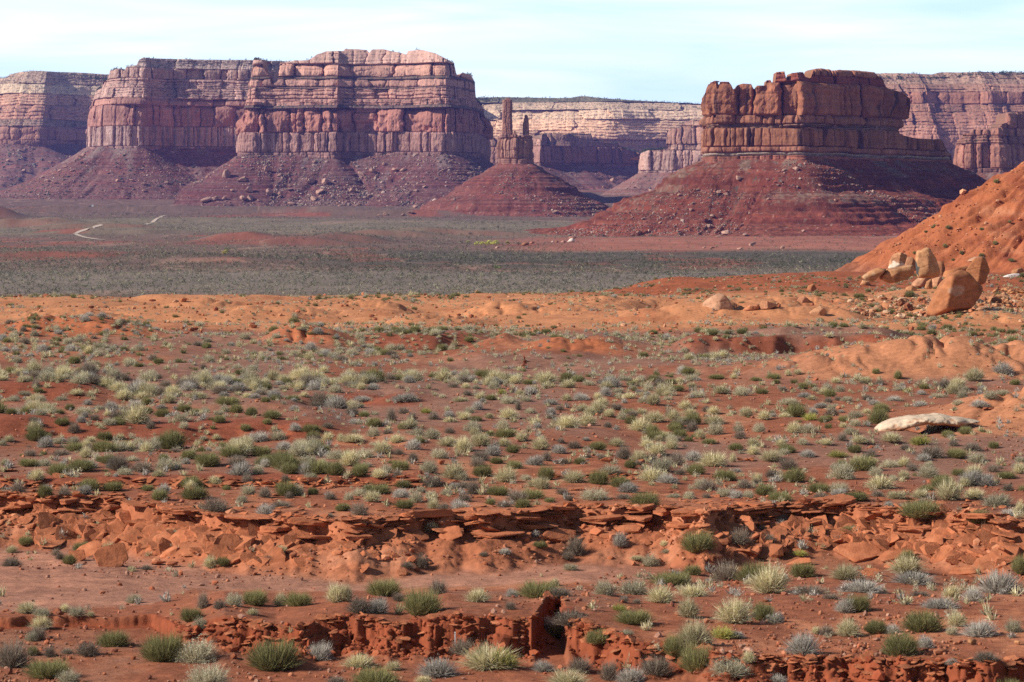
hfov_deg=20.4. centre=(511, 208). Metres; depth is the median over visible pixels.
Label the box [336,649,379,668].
grass clump
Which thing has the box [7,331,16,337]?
sagebrush
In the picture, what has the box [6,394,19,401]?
sagebrush
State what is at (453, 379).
sagebrush
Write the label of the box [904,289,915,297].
green shrub
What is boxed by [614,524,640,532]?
rock slab
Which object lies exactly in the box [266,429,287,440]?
sagebrush
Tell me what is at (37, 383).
dry bush
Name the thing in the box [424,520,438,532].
grass clump
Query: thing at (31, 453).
dry bush
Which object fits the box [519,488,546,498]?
green shrub
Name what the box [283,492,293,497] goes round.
dry bush
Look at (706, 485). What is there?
dry bush
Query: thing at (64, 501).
rock slab
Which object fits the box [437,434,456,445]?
grass clump
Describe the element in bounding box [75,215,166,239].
road
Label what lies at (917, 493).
grass clump
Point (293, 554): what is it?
rock slab
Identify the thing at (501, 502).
dry bush
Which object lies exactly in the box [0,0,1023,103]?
sky
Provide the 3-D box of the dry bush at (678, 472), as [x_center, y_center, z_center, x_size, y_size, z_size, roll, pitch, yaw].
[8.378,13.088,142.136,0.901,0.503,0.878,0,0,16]
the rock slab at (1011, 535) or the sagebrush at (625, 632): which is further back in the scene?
the rock slab at (1011, 535)
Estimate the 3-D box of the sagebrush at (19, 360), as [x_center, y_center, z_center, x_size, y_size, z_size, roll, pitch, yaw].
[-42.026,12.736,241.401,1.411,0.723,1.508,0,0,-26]
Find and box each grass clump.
[0,374,8,380]
[0,458,11,464]
[2,435,13,441]
[3,544,17,552]
[9,599,40,613]
[11,367,24,374]
[23,356,42,371]
[24,397,44,408]
[25,419,45,429]
[27,468,46,480]
[27,613,54,628]
[29,391,41,399]
[30,401,60,413]
[49,365,73,376]
[53,370,64,381]
[54,362,74,373]
[59,602,69,611]
[67,388,88,394]
[76,445,92,457]
[81,438,91,446]
[82,345,95,353]
[85,435,95,441]
[85,611,94,616]
[98,374,116,387]
[107,379,130,391]
[111,387,133,399]
[113,431,126,439]
[115,409,128,419]
[120,399,154,423]
[124,439,138,449]
[134,390,149,399]
[136,380,155,390]
[136,438,155,451]
[142,383,161,397]
[151,468,167,476]
[160,393,177,402]
[163,383,182,394]
[182,389,209,398]
[183,478,198,487]
[197,370,211,383]
[202,554,217,567]
[205,474,221,483]
[212,434,220,439]
[213,380,226,388]
[222,436,256,455]
[237,432,255,449]
[241,391,250,397]
[245,375,263,386]
[245,608,259,614]
[248,379,259,389]
[260,377,273,386]
[266,368,281,379]
[272,591,286,606]
[274,372,289,381]
[286,369,297,378]
[288,379,307,388]
[292,363,311,379]
[293,380,304,389]
[298,391,310,396]
[303,446,318,454]
[304,349,316,359]
[306,368,323,377]
[319,364,330,372]
[321,431,334,441]
[322,581,344,602]
[335,432,344,441]
[335,447,363,465]
[336,432,365,441]
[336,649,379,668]
[338,372,356,383]
[338,585,354,600]
[355,381,367,389]
[357,375,371,383]
[362,490,381,501]
[369,438,394,453]
[369,467,389,477]
[384,659,400,670]
[387,433,406,442]
[398,419,409,428]
[401,369,424,379]
[405,416,418,428]
[412,674,431,681]
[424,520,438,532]
[425,498,438,508]
[433,366,455,380]
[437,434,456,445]
[440,417,453,421]
[440,459,473,478]
[450,395,467,401]
[451,434,477,451]
[452,638,526,671]
[456,410,470,419]
[461,382,470,387]
[461,585,491,601]
[469,426,479,434]
[469,430,492,446]
[475,392,484,398]
[482,376,496,381]
[484,369,502,378]
[484,412,494,417]
[492,465,521,481]
[495,406,519,418]
[495,436,512,445]
[499,369,510,379]
[506,373,521,383]
[513,431,527,441]
[522,477,537,486]
[526,415,540,424]
[529,434,549,449]
[531,370,542,379]
[532,475,554,488]
[533,370,558,382]
[543,666,592,681]
[548,413,583,427]
[550,576,560,585]
[556,469,588,482]
[558,379,578,387]
[560,393,572,400]
[574,403,586,410]
[575,412,599,425]
[582,405,597,414]
[586,398,605,413]
[593,391,600,398]
[597,396,610,405]
[598,380,613,388]
[602,407,615,416]
[606,436,623,445]
[621,390,637,398]
[624,416,653,431]
[630,448,647,460]
[630,555,643,559]
[635,408,647,413]
[635,465,667,481]
[638,439,654,446]
[641,408,670,422]
[642,391,664,404]
[642,581,678,603]
[646,439,667,454]
[651,382,677,395]
[651,434,664,440]
[659,539,667,545]
[661,388,675,395]
[662,438,680,448]
[664,406,680,419]
[670,615,716,647]
[673,376,684,383]
[675,583,714,596]
[675,591,702,617]
[676,397,696,408]
[680,407,699,415]
[684,351,694,359]
[685,382,697,387]
[692,428,707,438]
[693,450,731,466]
[700,413,725,423]
[706,385,731,393]
[706,405,720,413]
[709,349,721,358]
[710,595,758,623]
[718,349,728,357]
[727,452,737,461]
[729,373,737,378]
[737,406,756,416]
[739,560,795,593]
[741,648,755,662]
[746,437,760,445]
[746,444,763,454]
[751,471,763,481]
[755,409,773,419]
[755,448,783,460]
[775,438,788,445]
[777,411,789,416]
[784,369,792,375]
[784,420,801,432]
[793,368,803,374]
[806,394,817,399]
[812,626,820,633]
[816,387,827,394]
[818,438,833,444]
[826,560,863,579]
[830,376,844,382]
[834,615,865,637]
[838,423,846,427]
[847,453,867,468]
[850,432,869,443]
[857,376,872,383]
[862,408,871,413]
[863,472,900,489]
[877,430,902,441]
[882,553,930,574]
[884,490,908,498]
[894,455,910,465]
[896,469,910,478]
[908,487,931,497]
[927,473,966,500]
[940,583,965,597]
[942,380,961,393]
[942,609,969,626]
[949,377,968,387]
[957,476,971,486]
[960,487,987,498]
[963,364,988,380]
[963,461,983,474]
[1011,461,1023,473]
[1014,498,1023,514]
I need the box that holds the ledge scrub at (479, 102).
[0,48,1020,170]
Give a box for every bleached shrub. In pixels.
[0,346,10,351]
[34,341,49,351]
[35,434,54,447]
[53,328,64,333]
[63,342,76,350]
[77,415,86,422]
[77,484,93,494]
[79,314,90,320]
[82,400,93,404]
[83,312,94,315]
[84,458,100,467]
[96,311,109,317]
[103,399,121,409]
[127,376,148,392]
[127,399,143,406]
[154,404,166,408]
[158,481,170,492]
[177,378,197,390]
[180,457,189,463]
[212,373,225,381]
[218,390,229,396]
[220,376,234,383]
[225,460,251,475]
[231,381,248,390]
[245,430,271,441]
[246,392,261,398]
[255,501,274,514]
[259,456,269,466]
[267,389,282,397]
[273,380,284,384]
[274,441,290,449]
[287,404,300,410]
[287,422,300,430]
[297,459,311,474]
[305,339,316,349]
[305,377,321,390]
[306,639,338,660]
[313,326,324,333]
[318,349,329,356]
[323,393,347,408]
[348,418,363,423]
[351,394,368,400]
[364,346,375,353]
[364,382,380,389]
[364,594,390,613]
[388,392,420,401]
[391,487,410,497]
[402,375,414,382]
[404,436,422,449]
[414,654,462,678]
[443,408,455,416]
[449,481,459,488]
[449,498,469,508]
[467,375,478,381]
[470,399,485,409]
[483,443,502,455]
[497,547,511,553]
[504,588,518,596]
[506,371,524,379]
[523,453,547,465]
[524,384,536,394]
[530,658,555,672]
[533,422,541,428]
[543,397,559,404]
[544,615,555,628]
[545,407,555,413]
[552,444,569,453]
[572,392,589,399]
[596,374,623,387]
[598,386,613,395]
[610,532,628,546]
[611,665,646,681]
[616,480,640,492]
[654,472,678,483]
[676,365,685,374]
[683,449,702,460]
[729,488,743,497]
[730,630,745,637]
[731,468,742,472]
[768,611,784,622]
[769,671,786,681]
[778,630,824,655]
[796,391,810,397]
[797,450,815,457]
[808,407,819,413]
[814,401,826,407]
[829,487,848,494]
[833,596,857,612]
[837,577,890,593]
[867,399,881,404]
[881,501,893,505]
[883,395,902,400]
[884,568,942,584]
[884,623,900,633]
[910,400,928,406]
[914,451,931,460]
[916,389,927,394]
[916,594,963,609]
[918,633,935,647]
[927,323,938,329]
[944,658,957,664]
[954,468,983,485]
[957,584,988,601]
[957,617,1000,637]
[968,398,992,406]
[972,565,1023,593]
[974,472,997,486]
[976,385,987,390]
[988,361,1017,373]
[1000,508,1017,516]
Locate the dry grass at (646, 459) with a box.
[0,291,1023,669]
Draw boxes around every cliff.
[490,133,640,189]
[601,120,703,195]
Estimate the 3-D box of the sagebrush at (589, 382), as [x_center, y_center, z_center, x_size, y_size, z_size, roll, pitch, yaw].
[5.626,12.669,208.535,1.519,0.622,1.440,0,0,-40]
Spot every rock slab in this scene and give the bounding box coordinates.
[0,504,33,509]
[3,482,24,487]
[36,498,53,501]
[49,509,70,512]
[52,473,71,477]
[56,511,67,517]
[57,504,86,511]
[59,498,79,504]
[69,549,85,560]
[77,507,95,510]
[77,541,101,556]
[94,542,127,566]
[103,504,120,510]
[109,493,124,495]
[118,528,143,543]
[121,500,149,506]
[125,519,136,524]
[151,560,165,563]
[157,502,169,513]
[158,505,192,509]
[161,508,197,514]
[162,518,175,521]
[166,561,178,565]
[204,483,218,486]
[211,513,224,516]
[224,513,270,519]
[257,531,287,537]
[260,525,290,532]
[260,534,275,539]
[261,522,279,524]
[282,512,291,516]
[288,516,329,525]
[290,552,296,557]
[297,535,330,538]
[298,477,319,481]
[319,518,335,521]
[340,517,362,519]
[342,484,362,486]
[342,534,370,536]
[343,533,372,540]
[377,480,387,485]
[379,515,399,520]
[379,527,397,538]
[395,478,420,482]
[398,509,453,517]
[412,531,428,540]
[426,526,463,533]
[439,526,461,539]
[450,519,468,521]
[452,507,477,519]
[464,519,485,525]
[471,520,490,524]
[471,529,524,537]
[472,510,500,514]
[495,509,510,516]
[508,516,541,519]
[510,509,528,513]
[518,505,548,512]
[518,520,557,529]
[533,505,574,509]
[543,528,575,542]
[580,514,623,521]
[581,503,599,504]
[588,521,607,523]
[599,532,614,538]
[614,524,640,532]
[618,522,653,524]
[623,513,652,521]
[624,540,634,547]
[625,511,650,512]
[633,502,654,511]
[636,521,644,529]
[640,539,651,544]
[653,509,671,515]
[659,506,682,507]
[666,521,691,528]
[671,506,702,516]
[683,526,702,536]
[695,500,712,503]
[733,506,754,510]
[734,520,747,523]
[736,501,769,506]
[736,549,757,554]
[749,508,768,513]
[751,504,774,508]
[753,520,769,523]
[782,508,803,512]
[787,558,811,564]
[790,538,809,547]
[799,510,822,512]
[809,520,822,525]
[810,515,827,522]
[813,494,856,506]
[828,515,838,518]
[832,538,843,542]
[833,542,880,562]
[856,533,874,540]
[859,507,897,510]
[861,568,882,575]
[865,489,874,493]
[865,513,882,520]
[868,511,893,513]
[878,550,906,561]
[879,519,891,529]
[887,533,899,542]
[888,538,903,545]
[897,525,935,530]
[897,528,921,532]
[916,511,942,514]
[921,534,942,544]
[945,551,966,564]
[946,526,959,534]
[948,565,976,574]
[953,526,977,529]
[961,513,1008,518]
[990,518,1010,523]
[990,531,1018,537]
[994,559,1005,565]
[994,560,1006,568]
[997,545,1009,553]
[999,556,1015,562]
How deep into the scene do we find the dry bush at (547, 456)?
146.88 m
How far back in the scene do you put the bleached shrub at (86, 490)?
130.93 m
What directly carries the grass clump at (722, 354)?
on the ground at (908, 355)
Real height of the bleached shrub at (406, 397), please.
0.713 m
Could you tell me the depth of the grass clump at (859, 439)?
157.74 m
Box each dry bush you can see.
[0,556,26,566]
[0,630,37,668]
[8,480,27,491]
[20,337,30,343]
[21,449,36,455]
[25,622,49,639]
[28,368,39,378]
[28,378,42,386]
[28,416,39,421]
[42,643,57,656]
[49,448,73,455]
[49,549,60,555]
[53,551,64,558]
[55,484,71,495]
[59,647,73,654]
[64,421,83,432]
[72,638,102,655]
[75,359,102,374]
[85,371,104,383]
[88,412,101,420]
[103,448,134,470]
[105,408,126,418]
[119,371,132,380]
[129,458,155,472]
[139,563,152,569]
[143,419,155,428]
[148,354,156,360]
[156,387,163,394]
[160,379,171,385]
[170,446,180,451]
[173,376,184,384]
[177,373,203,388]
[192,340,202,345]
[195,494,236,512]
[195,585,210,608]
[209,383,229,393]
[213,598,226,608]
[223,453,248,464]
[232,385,242,391]
[241,471,254,482]
[255,486,272,497]
[257,388,266,394]
[270,500,291,506]
[278,474,289,480]
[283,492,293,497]
[299,372,320,386]
[301,432,323,444]
[306,388,329,403]
[307,400,323,406]
[322,421,334,427]
[324,490,338,499]
[324,675,347,681]
[336,355,347,360]
[342,592,371,612]
[345,406,361,414]
[348,497,368,514]
[381,428,392,433]
[384,350,396,355]
[385,371,397,379]
[386,407,397,420]
[387,353,401,358]
[391,446,404,454]
[391,591,406,601]
[392,469,401,477]
[397,404,410,413]
[399,561,415,568]
[406,451,418,461]
[407,409,416,420]
[413,554,430,567]
[418,475,448,487]
[425,574,448,593]
[426,410,439,419]
[437,501,449,509]
[442,426,457,433]
[446,382,459,387]
[447,635,474,654]
[454,375,471,381]
[455,490,473,501]
[458,481,470,487]
[462,389,472,395]
[463,477,481,494]
[469,445,491,460]
[469,456,486,466]
[478,551,488,555]
[496,499,511,506]
[503,487,529,501]
[504,598,515,609]
[516,400,520,409]
[539,451,554,460]
[548,585,571,597]
[548,605,592,626]
[554,487,569,494]
[555,402,564,409]
[557,437,566,442]
[559,457,569,463]
[560,550,575,559]
[561,655,595,672]
[563,529,589,554]
[564,439,583,448]
[564,495,574,500]
[597,656,621,681]
[603,421,612,427]
[610,401,623,409]
[614,442,631,459]
[614,493,631,499]
[616,595,630,602]
[627,409,638,416]
[632,652,679,677]
[633,598,641,603]
[639,453,659,460]
[653,377,667,385]
[667,418,684,426]
[667,450,686,464]
[673,467,685,474]
[685,418,700,431]
[697,478,719,490]
[700,404,708,411]
[702,491,710,497]
[706,558,739,580]
[730,525,755,544]
[732,427,745,438]
[735,478,752,488]
[756,524,768,530]
[764,468,776,477]
[764,533,777,542]
[773,513,789,520]
[775,457,800,469]
[778,386,787,390]
[790,581,831,594]
[811,492,828,497]
[816,624,835,634]
[819,591,840,598]
[822,405,839,415]
[825,397,833,402]
[834,396,841,400]
[836,431,847,440]
[860,394,873,399]
[867,447,876,455]
[870,488,885,496]
[875,378,885,384]
[898,442,909,449]
[905,462,919,470]
[906,590,933,596]
[914,442,949,458]
[935,377,951,387]
[948,438,960,446]
[961,442,984,450]
[969,648,1003,662]
[986,462,998,471]
[1001,482,1015,490]
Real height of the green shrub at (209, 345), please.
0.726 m
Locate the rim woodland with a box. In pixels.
[64,70,1023,102]
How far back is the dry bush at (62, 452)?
148.98 m
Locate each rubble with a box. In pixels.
[0,143,70,187]
[0,147,234,198]
[189,153,487,205]
[431,169,604,216]
[549,165,625,189]
[550,158,934,236]
[625,171,675,191]
[847,292,1023,320]
[872,162,1023,257]
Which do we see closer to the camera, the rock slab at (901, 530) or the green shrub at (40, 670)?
the green shrub at (40, 670)
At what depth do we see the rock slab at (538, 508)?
123.60 m
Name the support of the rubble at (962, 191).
on the ground at (908, 355)
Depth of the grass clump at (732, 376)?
218.12 m
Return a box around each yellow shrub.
[420,407,431,412]
[487,647,524,669]
[497,388,506,393]
[610,603,628,610]
[710,624,737,639]
[792,549,807,555]
[800,412,818,420]
[826,450,851,457]
[909,433,934,444]
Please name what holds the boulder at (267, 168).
on the mesa at (389, 120)
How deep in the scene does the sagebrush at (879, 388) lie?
204.06 m
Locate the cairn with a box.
[521,355,527,367]
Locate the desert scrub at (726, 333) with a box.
[0,273,1023,569]
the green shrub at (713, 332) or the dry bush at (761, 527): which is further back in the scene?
the green shrub at (713, 332)
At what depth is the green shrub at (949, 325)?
324.88 m
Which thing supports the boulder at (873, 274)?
on the ground at (908, 355)
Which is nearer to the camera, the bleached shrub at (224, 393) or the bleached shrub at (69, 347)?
the bleached shrub at (224, 393)
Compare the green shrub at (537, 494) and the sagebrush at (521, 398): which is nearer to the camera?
the green shrub at (537, 494)
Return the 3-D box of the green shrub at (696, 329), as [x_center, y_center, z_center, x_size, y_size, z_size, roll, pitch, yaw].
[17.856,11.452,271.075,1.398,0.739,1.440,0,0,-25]
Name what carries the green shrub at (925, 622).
on the ground at (908, 355)
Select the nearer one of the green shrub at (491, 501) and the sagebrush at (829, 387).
the green shrub at (491, 501)
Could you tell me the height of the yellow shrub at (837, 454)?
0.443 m
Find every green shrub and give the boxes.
[2,337,11,342]
[3,366,16,372]
[4,408,15,413]
[14,458,39,466]
[16,535,33,544]
[17,656,76,678]
[19,405,33,413]
[22,424,47,440]
[27,315,36,319]
[27,645,39,655]
[32,388,44,392]
[34,482,55,497]
[44,462,71,475]
[54,415,70,424]
[56,408,65,413]
[61,553,77,564]
[64,403,76,409]
[65,442,84,450]
[65,457,101,471]
[66,355,81,363]
[71,540,87,549]
[76,476,103,490]
[89,438,120,451]
[93,626,136,646]
[94,431,113,439]
[99,454,116,463]
[101,479,124,490]
[116,419,125,424]
[118,345,128,350]
[133,628,195,661]
[134,362,143,366]
[137,405,154,413]
[141,396,153,404]
[141,484,155,490]
[148,488,170,499]
[153,358,163,363]
[153,428,190,448]
[154,408,169,416]
[158,452,170,460]
[176,404,193,410]
[176,472,204,487]
[176,605,205,621]
[177,485,211,499]
[179,449,199,458]
[191,450,222,466]
[195,446,206,451]
[201,342,212,347]
[211,396,246,404]
[212,414,225,422]
[215,555,230,565]
[218,441,227,446]
[218,445,243,456]
[221,485,230,489]
[229,402,243,412]
[235,369,244,374]
[236,636,309,671]
[239,423,251,430]
[241,587,269,605]
[243,407,257,415]
[248,445,271,455]
[251,453,273,464]
[259,396,271,402]
[260,382,271,389]
[260,409,281,418]
[262,417,273,423]
[264,446,295,464]
[267,450,303,469]
[268,325,276,331]
[270,395,281,400]
[273,479,300,495]
[279,460,300,473]
[279,589,316,606]
[282,378,292,384]
[286,395,299,400]
[288,316,299,322]
[298,423,321,432]
[298,458,328,473]
[304,430,322,437]
[305,486,319,494]
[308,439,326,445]
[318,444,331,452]
[322,459,346,474]
[335,503,346,510]
[344,503,351,510]
[346,665,407,681]
[348,461,370,475]
[358,411,369,416]
[358,482,396,493]
[361,577,405,595]
[362,366,387,380]
[365,415,382,426]
[372,345,382,351]
[374,326,383,332]
[378,348,386,354]
[390,458,411,470]
[393,374,403,379]
[393,479,412,487]
[393,497,415,508]
[396,579,444,615]
[409,325,422,331]
[411,436,426,442]
[435,343,448,350]
[439,326,448,330]
[464,335,475,341]
[469,415,482,421]
[470,464,495,476]
[473,369,482,375]
[480,369,491,379]
[484,394,496,399]
[484,430,494,435]
[484,484,510,495]
[485,497,496,504]
[489,456,504,463]
[491,427,517,437]
[504,444,519,452]
[504,458,522,468]
[512,497,530,508]
[513,576,563,597]
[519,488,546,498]
[521,379,534,384]
[532,540,548,547]
[535,465,556,479]
[540,328,551,333]
[543,497,554,501]
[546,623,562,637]
[559,371,572,379]
[572,376,582,381]
[574,457,586,463]
[584,627,609,644]
[586,439,607,449]
[587,468,610,484]
[607,475,634,486]
[611,609,659,624]
[623,413,636,423]
[623,458,636,467]
[625,489,664,504]
[626,380,636,384]
[638,351,648,356]
[642,423,660,432]
[645,429,667,439]
[646,374,660,381]
[646,567,692,585]
[658,632,687,655]
[665,378,675,383]
[666,420,684,427]
[667,423,682,430]
[668,384,684,390]
[671,428,688,437]
[674,527,720,551]
[674,639,712,671]
[677,569,692,583]
[681,365,695,374]
[681,563,705,574]
[684,411,702,424]
[684,436,693,441]
[686,462,708,474]
[693,326,702,332]
[698,438,716,443]
[706,328,718,335]
[707,373,725,378]
[711,468,738,480]
[728,441,744,450]
[728,559,775,581]
[736,328,748,333]
[749,376,761,380]
[750,598,777,620]
[752,483,775,495]
[753,388,769,393]
[763,490,794,500]
[765,373,782,378]
[777,442,796,452]
[781,402,807,416]
[781,464,806,482]
[787,560,818,577]
[796,381,808,388]
[803,481,831,492]
[817,416,829,422]
[822,389,837,396]
[826,321,838,326]
[837,415,849,421]
[837,524,856,533]
[839,322,848,326]
[840,592,878,612]
[845,453,882,470]
[847,443,863,452]
[847,490,870,500]
[852,292,865,297]
[861,617,886,633]
[865,407,892,423]
[871,367,879,373]
[871,403,889,411]
[877,626,924,656]
[892,496,948,517]
[893,370,902,378]
[896,605,949,631]
[898,549,917,560]
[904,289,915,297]
[916,325,927,329]
[917,382,928,388]
[919,484,934,490]
[926,472,954,487]
[927,328,938,334]
[941,428,954,437]
[943,323,951,327]
[945,447,967,457]
[951,467,965,475]
[956,426,973,433]
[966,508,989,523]
[969,331,979,335]
[988,440,1000,447]
[994,471,1017,478]
[997,676,1020,681]
[1005,329,1017,333]
[1006,335,1017,341]
[1008,379,1021,384]
[1009,554,1023,573]
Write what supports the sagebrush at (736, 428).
on the ground at (908, 355)
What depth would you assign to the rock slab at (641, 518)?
124.00 m
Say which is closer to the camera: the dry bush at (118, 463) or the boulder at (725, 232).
the dry bush at (118, 463)
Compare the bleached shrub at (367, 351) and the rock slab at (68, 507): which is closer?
the rock slab at (68, 507)
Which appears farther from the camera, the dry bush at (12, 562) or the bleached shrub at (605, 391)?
the bleached shrub at (605, 391)
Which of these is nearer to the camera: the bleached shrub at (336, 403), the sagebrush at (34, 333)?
the bleached shrub at (336, 403)
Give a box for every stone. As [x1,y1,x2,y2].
[600,457,611,460]
[968,638,976,644]
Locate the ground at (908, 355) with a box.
[0,161,1023,681]
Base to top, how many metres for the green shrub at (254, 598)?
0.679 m
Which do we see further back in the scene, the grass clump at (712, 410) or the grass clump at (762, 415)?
the grass clump at (712, 410)
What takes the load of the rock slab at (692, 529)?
on the ground at (908, 355)
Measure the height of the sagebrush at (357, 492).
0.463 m
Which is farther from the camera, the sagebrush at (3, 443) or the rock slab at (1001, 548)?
the sagebrush at (3, 443)
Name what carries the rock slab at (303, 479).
on the broken plates
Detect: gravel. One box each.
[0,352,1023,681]
[0,491,1023,581]
[4,275,1023,337]
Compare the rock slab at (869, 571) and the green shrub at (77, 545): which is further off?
the green shrub at (77, 545)
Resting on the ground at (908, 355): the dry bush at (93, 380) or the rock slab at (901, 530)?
the dry bush at (93, 380)
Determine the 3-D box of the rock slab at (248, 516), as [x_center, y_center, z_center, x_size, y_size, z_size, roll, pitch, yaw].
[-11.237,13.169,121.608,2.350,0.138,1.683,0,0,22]
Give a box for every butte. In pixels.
[523,68,986,236]
[953,112,1023,179]
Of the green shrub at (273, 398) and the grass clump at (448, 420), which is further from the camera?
the green shrub at (273, 398)
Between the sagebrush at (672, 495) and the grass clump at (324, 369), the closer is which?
the sagebrush at (672, 495)
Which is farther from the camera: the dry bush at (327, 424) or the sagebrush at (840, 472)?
the dry bush at (327, 424)
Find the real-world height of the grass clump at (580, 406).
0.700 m
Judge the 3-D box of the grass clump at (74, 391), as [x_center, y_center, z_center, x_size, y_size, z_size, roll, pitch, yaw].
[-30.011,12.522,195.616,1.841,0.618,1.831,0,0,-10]
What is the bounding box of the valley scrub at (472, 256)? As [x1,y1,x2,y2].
[0,204,891,296]
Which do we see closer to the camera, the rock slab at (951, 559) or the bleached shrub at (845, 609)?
the bleached shrub at (845, 609)
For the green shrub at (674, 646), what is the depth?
83.64 m
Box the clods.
[172,595,1022,681]
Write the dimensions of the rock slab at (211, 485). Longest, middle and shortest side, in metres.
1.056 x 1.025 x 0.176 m
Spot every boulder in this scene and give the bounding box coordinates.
[200,196,210,201]
[222,169,230,177]
[237,176,246,180]
[245,186,252,191]
[247,195,252,200]
[264,166,271,170]
[266,188,272,194]
[307,178,314,182]
[316,189,324,193]
[322,178,327,183]
[703,293,733,310]
[721,230,729,234]
[743,304,758,310]
[760,300,777,308]
[797,296,809,302]
[807,284,816,290]
[809,306,826,315]
[860,280,869,284]
[862,268,885,280]
[875,413,979,430]
[879,265,914,282]
[888,252,906,267]
[905,257,915,270]
[905,285,916,290]
[912,278,930,287]
[915,247,939,277]
[925,279,932,288]
[927,270,982,315]
[932,277,942,286]
[938,261,944,275]
[943,266,967,277]
[966,257,989,284]
[1003,273,1019,276]
[1011,268,1023,273]
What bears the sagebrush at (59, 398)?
on the ground at (908, 355)
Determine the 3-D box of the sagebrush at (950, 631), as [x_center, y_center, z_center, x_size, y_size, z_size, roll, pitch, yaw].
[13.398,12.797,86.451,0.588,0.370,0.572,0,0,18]
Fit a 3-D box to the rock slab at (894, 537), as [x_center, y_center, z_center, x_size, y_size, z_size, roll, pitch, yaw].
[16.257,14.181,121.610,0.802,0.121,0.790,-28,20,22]
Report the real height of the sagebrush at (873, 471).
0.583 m
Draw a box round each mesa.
[0,58,292,198]
[0,71,108,187]
[173,49,493,205]
[477,96,703,151]
[876,72,1023,161]
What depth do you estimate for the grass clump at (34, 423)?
162.40 m
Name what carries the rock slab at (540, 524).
on the broken plates
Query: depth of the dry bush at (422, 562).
117.25 m
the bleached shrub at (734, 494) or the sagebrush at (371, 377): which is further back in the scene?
the sagebrush at (371, 377)
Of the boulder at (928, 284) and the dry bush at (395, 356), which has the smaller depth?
the dry bush at (395, 356)
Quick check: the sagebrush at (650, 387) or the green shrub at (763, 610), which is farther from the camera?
the sagebrush at (650, 387)
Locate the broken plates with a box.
[0,466,1023,681]
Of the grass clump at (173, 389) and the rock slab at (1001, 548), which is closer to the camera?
the rock slab at (1001, 548)
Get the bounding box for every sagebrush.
[0,438,8,445]
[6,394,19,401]
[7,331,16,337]
[11,354,24,362]
[15,390,30,395]
[17,374,31,381]
[24,630,38,640]
[29,328,38,335]
[31,606,52,615]
[33,407,47,414]
[35,368,55,381]
[35,393,47,401]
[36,458,51,466]
[41,365,55,372]
[52,324,62,330]
[52,435,63,443]
[54,395,68,400]
[55,668,80,681]
[62,335,73,344]
[64,435,79,443]
[66,370,91,383]
[67,604,87,616]
[72,404,94,413]
[91,403,104,409]
[93,348,103,355]
[101,416,115,425]
[107,365,122,375]
[110,438,132,450]
[114,377,130,388]
[115,466,134,474]
[122,358,132,365]
[124,592,144,603]
[126,454,138,460]
[132,435,143,444]
[135,343,144,350]
[136,369,159,380]
[137,437,164,450]
[152,454,177,469]
[166,634,222,664]
[174,412,190,421]
[177,421,188,428]
[179,660,231,681]
[190,614,206,628]
[193,367,210,375]
[202,353,215,361]
[206,379,219,389]
[213,410,223,414]
[220,404,229,411]
[221,348,230,353]
[224,591,243,606]
[232,363,243,368]
[235,493,248,502]
[238,331,250,338]
[239,365,260,378]
[239,369,250,379]
[240,483,256,494]
[248,364,257,369]
[249,464,265,473]
[256,352,265,359]
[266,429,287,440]
[271,332,281,337]
[277,385,285,389]
[287,348,297,354]
[288,439,308,456]
[291,479,307,495]
[299,454,316,463]
[300,436,324,455]
[302,470,317,482]
[316,376,330,384]
[324,381,345,392]
[324,393,338,398]
[324,447,344,458]
[326,350,339,356]
[332,344,345,351]
[337,368,353,381]
[342,490,353,499]
[343,346,356,354]
[346,381,359,387]
[346,398,360,407]
[351,487,365,495]
[353,445,375,457]
[354,331,363,338]
[355,339,366,344]
[358,370,382,382]
[365,426,379,436]
[366,344,375,347]
[380,463,393,472]
[385,343,397,350]
[395,341,404,349]
[401,368,425,380]
[407,489,423,502]
[410,427,426,435]
[415,486,427,492]
[418,457,438,472]
[423,423,441,439]
[423,490,436,496]
[427,329,440,334]
[429,446,450,458]
[440,487,452,495]
[448,375,458,381]
[454,469,469,480]
[456,365,472,377]
[461,324,472,329]
[463,406,474,413]
[464,418,482,431]
[487,378,500,388]
[495,413,511,429]
[500,396,517,403]
[518,395,532,401]
[520,474,533,479]
[524,407,536,412]
[562,563,576,570]
[576,487,613,500]
[582,377,595,385]
[591,576,618,596]
[596,462,624,473]
[611,330,621,335]
[612,386,626,392]
[615,411,628,419]
[615,575,651,594]
[616,375,634,380]
[620,628,634,634]
[636,397,646,402]
[637,375,645,380]
[640,551,660,566]
[642,383,653,390]
[650,453,673,471]
[662,395,674,399]
[662,433,680,441]
[666,492,679,497]
[678,414,688,424]
[681,347,688,352]
[681,490,695,498]
[682,372,699,380]
[689,387,707,397]
[689,478,707,489]
[701,655,757,678]
[704,419,725,434]
[715,484,731,496]
[731,422,743,431]
[732,383,750,395]
[743,488,756,497]
[750,420,766,431]
[775,396,798,404]
[778,448,789,454]
[796,436,809,444]
[799,422,818,432]
[821,381,834,389]
[824,458,854,479]
[828,481,850,492]
[835,384,845,391]
[839,395,853,400]
[843,425,856,434]
[846,406,864,418]
[847,418,861,425]
[864,465,884,475]
[875,385,884,390]
[880,458,899,467]
[917,462,940,477]
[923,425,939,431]
[930,392,943,397]
[943,623,958,634]
[951,399,963,404]
[954,388,969,397]
[960,384,969,391]
[967,451,987,462]
[980,489,1016,506]
[983,389,998,398]
[993,389,1011,394]
[996,339,1007,344]
[1000,616,1023,632]
[1014,455,1023,461]
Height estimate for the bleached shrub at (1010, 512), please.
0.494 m
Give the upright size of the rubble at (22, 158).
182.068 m
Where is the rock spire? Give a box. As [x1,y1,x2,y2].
[420,98,608,216]
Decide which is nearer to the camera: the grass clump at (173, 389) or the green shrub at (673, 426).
the green shrub at (673, 426)
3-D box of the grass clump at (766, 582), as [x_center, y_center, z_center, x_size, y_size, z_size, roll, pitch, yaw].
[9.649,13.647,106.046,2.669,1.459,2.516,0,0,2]

